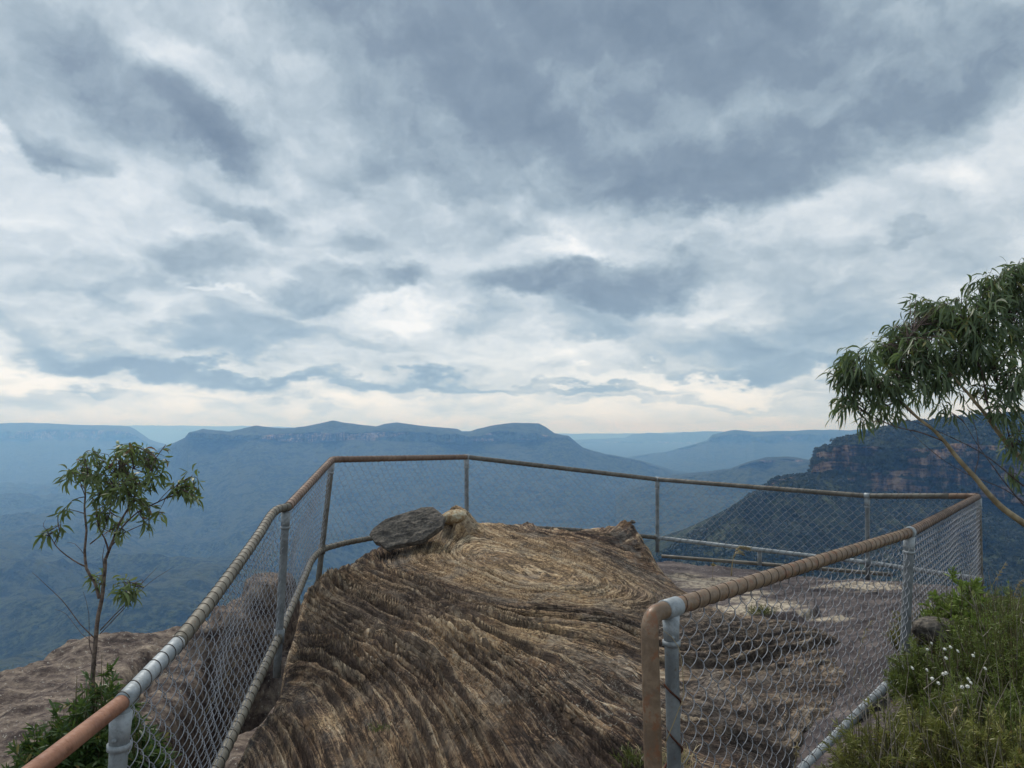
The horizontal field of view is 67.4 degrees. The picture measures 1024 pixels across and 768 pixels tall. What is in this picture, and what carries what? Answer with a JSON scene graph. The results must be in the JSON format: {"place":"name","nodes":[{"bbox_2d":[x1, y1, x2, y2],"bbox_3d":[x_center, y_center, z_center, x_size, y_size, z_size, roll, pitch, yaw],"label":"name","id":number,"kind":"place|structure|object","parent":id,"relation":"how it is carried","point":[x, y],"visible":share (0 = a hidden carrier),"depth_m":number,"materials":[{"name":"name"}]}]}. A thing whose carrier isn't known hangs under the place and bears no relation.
{"place":"outdoors","nodes":[
{"label":"outdoors","id":0,"kind":"place"},
{"bbox_2d":[0,423,165,483],"bbox_3d":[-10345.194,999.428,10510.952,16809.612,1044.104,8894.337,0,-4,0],"label":"plateau","id":1,"kind":"structure","parent":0,"point":[33,453],"depth_m":11339.56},
{"bbox_2d":[0,481,591,671],"bbox_3d":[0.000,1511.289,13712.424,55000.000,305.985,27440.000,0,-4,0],"label":"valley floor","id":2,"kind":"structure","parent":0,"point":[35,625],"depth_m":3121.08,"materials":[{"name":"blue plant"}]},
{"bbox_2d":[108,425,679,444],"bbox_3d":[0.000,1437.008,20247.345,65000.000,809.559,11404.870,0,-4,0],"label":"range","id":3,"kind":"structure","parent":0,"point":[167,435],"depth_m":23608.91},
{"bbox_2d":[102,420,691,537],"bbox_3d":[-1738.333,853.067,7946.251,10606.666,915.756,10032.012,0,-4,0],"label":"mountain","id":4,"kind":"structure","parent":0,"point":[252,475],"depth_m":5644.03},
{"bbox_2d":[0,561,1023,767],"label":"ground","id":5,"kind":"structure","parent":0,"point":[30,689],"depth_m":7.68,"materials":[{"name":"stone"}]},
{"bbox_2d":[0,707,106,767],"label":"leafy shrub","id":6,"kind":"object","parent":5,"relation":"on","point":[29,751],"visible":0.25,"depth_m":4.20,"materials":[{"name":"green plant"}]},
{"bbox_2d":[22,657,159,767],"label":"leafy shrub","id":7,"kind":"object","parent":5,"relation":"on","point":[96,693],"visible":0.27,"depth_m":4.28,"materials":[{"name":"green plant"}]},
{"bbox_2d":[32,441,205,711],"bbox_3d":[-2.364,1.370,4.627,1.069,2.055,0.455,0,-4,0],"label":"eucalyptus sapling","id":8,"kind":"object","parent":5,"relation":"on","point":[112,490],"visible":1,"depth_m":4.64,"materials":[{"name":"green plant"}]},
{"bbox_2d":[95,708,181,767],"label":"leafy shrub","id":9,"kind":"object","parent":5,"relation":"on","point":[147,750],"visible":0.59,"depth_m":4.02,"materials":[{"name":"green plant"}]},
{"bbox_2d":[22,454,983,767],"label":"chain link fence","id":10,"kind":"object","parent":5,"relation":"on","point":[116,712],"visible":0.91,"depth_m":4.52,"materials":[{"name":"metal"}]},
{"bbox_2d":[663,630,683,741],"bbox_3d":[0.642,1.200,3.051,0.081,0.437,0.004,0,-4,0],"label":"grass stalk","id":11,"kind":"object","parent":10,"relation":"attached to","point":[683,690],"depth_m":3.05,"materials":[{"name":"plant"}]},
{"bbox_2d":[851,621,871,685],"bbox_3d":[2.192,1.688,4.805,0.154,0.419,0.035,0,-4,5],"label":"grass stalk","id":12,"kind":"object","parent":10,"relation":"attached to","point":[862,641],"depth_m":4.80,"materials":[{"name":"plant"}]},
{"bbox_2d":[237,505,846,767],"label":"rock outcrop","id":13,"kind":"object","parent":5,"relation":"on","point":[469,641],"visible":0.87,"depth_m":5.23,"materials":[{"name":"stone"}]},
{"bbox_2d":[367,721,391,732],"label":"grass tuft","id":14,"kind":"object","parent":13,"relation":"on","point":[381,726],"visible":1,"depth_m":4.09,"materials":[{"name":"plant"}]},
{"bbox_2d":[369,507,445,551],"bbox_3d":[-1.132,1.565,8.297,0.835,0.447,0.448,0,-4,0],"label":"rock slab","id":15,"kind":"object","parent":13,"relation":"on","point":[421,525],"visible":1,"depth_m":8.25,"materials":[{"name":"grey stone"}]},
{"bbox_2d":[442,509,466,524],"bbox_3d":[-0.651,1.483,8.544,0.304,0.178,0.298,0,-4,0],"label":"boulder","id":16,"kind":"object","parent":13,"relation":"on","point":[455,516],"visible":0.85,"depth_m":8.43,"materials":[{"name":"beige stone"}]},
{"bbox_2d":[609,741,643,767],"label":"grass tuft","id":17,"kind":"object","parent":13,"relation":"on","point":[632,760],"visible":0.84,"depth_m":3.63,"materials":[{"name":"green plant"}]},
{"bbox_2d":[662,739,702,767],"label":"grass tuft","id":18,"kind":"object","parent":13,"relation":"on","point":[682,760],"visible":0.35,"depth_m":3.40,"materials":[{"name":"plant"}]},
{"bbox_2d":[731,550,745,575],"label":"grass stalk","id":19,"kind":"object","parent":13,"relation":"on","point":[740,551],"depth_m":7.65,"materials":[{"name":"plant"}]},
{"bbox_2d":[731,546,752,572],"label":"grass stalk","id":20,"kind":"object","parent":13,"relation":"on","point":[744,548],"depth_m":7.71,"materials":[{"name":"plant"}]},
{"bbox_2d":[742,603,778,615],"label":"grass tuft","id":21,"kind":"object","parent":13,"relation":"on","point":[758,610],"visible":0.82,"depth_m":8.14,"materials":[{"name":"green plant"}]},
{"bbox_2d":[792,742,800,767],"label":"grass stalk","id":22,"kind":"object","parent":5,"relation":"on","point":[797,749],"depth_m":3.79,"materials":[{"name":"plant"}]},
{"bbox_2d":[815,670,930,767],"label":"heath shrub","id":23,"kind":"object","parent":5,"relation":"on","point":[884,753],"visible":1,"depth_m":2.95,"materials":[{"name":"green plant"}]},
{"bbox_2d":[882,606,935,659],"bbox_3d":[3.165,1.919,5.898,0.596,0.430,0.552,0,-4,0],"label":"heath shrub","id":24,"kind":"object","parent":5,"relation":"on","point":[891,632],"visible":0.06,"depth_m":5.90,"materials":[{"name":"green plant"}]},
{"bbox_2d":[886,691,938,744],"bbox_3d":[2.212,1.828,4.094,0.451,0.378,0.414,0,-4,0],"label":"heath shrub","id":25,"kind":"object","parent":5,"relation":"on","point":[914,705],"visible":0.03,"depth_m":4.11,"materials":[{"name":"green plant"}]},
{"bbox_2d":[816,256,1023,526],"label":"eucalyptus tree","id":26,"kind":"object","parent":5,"relation":"on","point":[947,322],"visible":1,"depth_m":7.33,"materials":[{"name":"green plant"}]},
{"bbox_2d":[849,645,997,767],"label":"heath shrub","id":27,"kind":"object","parent":5,"relation":"on","point":[929,719],"visible":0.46,"depth_m":3.08,"materials":[{"name":"green plant"}]},
{"bbox_2d":[911,616,959,645],"bbox_3d":[3.053,1.764,5.501,0.374,0.192,0.278,0,-4,0],"label":"loose rock","id":28,"kind":"object","parent":5,"relation":"on","point":[919,625],"visible":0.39,"depth_m":5.43,"materials":[{"name":"grey stone"}]},
{"bbox_2d":[872,617,1015,707],"bbox_3d":[2.571,1.745,4.603,0.740,0.604,0.657,0,-4,0],"label":"heath shrub","id":29,"kind":"object","parent":5,"relation":"on","point":[898,674],"visible":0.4,"depth_m":4.61,"materials":[{"name":"green plant"}]},
{"bbox_2d":[917,564,995,658],"bbox_3d":[3.249,1.675,5.605,0.561,0.717,0.532,0,-4,0],"label":"leafy shrub","id":30,"kind":"object","parent":5,"relation":"on","point":[975,584],"visible":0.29,"depth_m":5.59,"materials":[{"name":"green plant"}]},
{"bbox_2d":[911,563,1023,660],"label":"heath shrub","id":31,"kind":"object","parent":5,"relation":"on","point":[963,600],"visible":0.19,"depth_m":5.47,"materials":[{"name":"green plant"}]},
{"bbox_2d":[912,670,1023,767],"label":"heath shrub","id":32,"kind":"object","parent":5,"relation":"on","point":[1001,754],"visible":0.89,"depth_m":2.95,"materials":[{"name":"green plant"}]},
{"bbox_2d":[938,706,958,756],"bbox_3d":[1.757,1.452,3.113,0.130,0.284,0.029,0,-4,0],"label":"grass stalk","id":33,"kind":"object","parent":32,"relation":"on","point":[955,711],"depth_m":3.12,"materials":[{"name":"plant"}]},
{"bbox_2d":[913,640,1023,757],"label":"heath shrub","id":34,"kind":"object","parent":5,"relation":"on","point":[1002,703],"visible":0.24,"depth_m":3.79,"materials":[{"name":"green plant"}]},
{"bbox_2d":[922,572,1023,729],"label":"heath shrub","id":35,"kind":"object","parent":5,"relation":"on","point":[1010,668],"visible":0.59,"depth_m":4.30,"materials":[{"name":"green plant"}]},
{"bbox_2d":[947,603,1006,656],"bbox_3d":[3.208,1.738,5.303,0.410,0.452,0.402,-3,-4,35],"label":"leafy shrub","id":36,"kind":"object","parent":5,"relation":"on","point":[967,614],"visible":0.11,"depth_m":5.28,"materials":[{"name":"green plant"}]},
{"bbox_2d":[986,562,1007,597],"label":"grass stalk","id":37,"kind":"object","parent":5,"relation":"on","point":[1003,567],"depth_m":6.12,"materials":[{"name":"plant"}]},
{"bbox_2d":[970,570,1023,626],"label":"heath shrub","id":38,"kind":"object","parent":5,"relation":"on","point":[1019,592],"visible":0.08,"depth_m":6.81,"materials":[{"name":"green plant"}]},
{"bbox_2d":[1013,579,1023,597],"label":"grass stalk","id":39,"kind":"object","parent":5,"relation":"on","point":[1019,585],"depth_m":5.91,"materials":[{"name":"plant"}]},
{"bbox_2d":[0,0,1023,433],"label":"sky","id":40,"kind":"structure","parent":0,"point":[562,216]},
{"bbox_2d":[574,431,721,456],"bbox_3d":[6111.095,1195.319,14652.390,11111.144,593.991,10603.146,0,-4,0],"label":"distant hills","id":41,"kind":"structure","parent":0,"point":[638,444],"depth_m":16726.44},
{"bbox_2d":[615,456,810,539],"bbox_3d":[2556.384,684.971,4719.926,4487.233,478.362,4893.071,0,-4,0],"label":"hill","id":42,"kind":"structure","parent":0,"point":[761,471],"depth_m":4160.57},
{"bbox_2d":[625,429,867,472],"bbox_3d":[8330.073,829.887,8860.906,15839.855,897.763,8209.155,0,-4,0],"label":"plateau","id":43,"kind":"structure","parent":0,"point":[726,449],"depth_m":9589.88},
{"bbox_2d":[643,417,1023,595],"bbox_3d":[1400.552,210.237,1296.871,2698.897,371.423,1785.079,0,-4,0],"label":"cliff headland","id":44,"kind":"structure","parent":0,"point":[840,456],"depth_m":1347.06,"materials":[{"name":"brown stone"}]},
{"bbox_2d":[654,412,1023,597],"bbox_3d":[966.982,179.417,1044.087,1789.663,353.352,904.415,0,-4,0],"label":"forest","id":45,"kind":"object","parent":44,"relation":"on","point":[806,483],"visible":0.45,"depth_m":1178.01,"materials":[{"name":"plant"}]}
]}

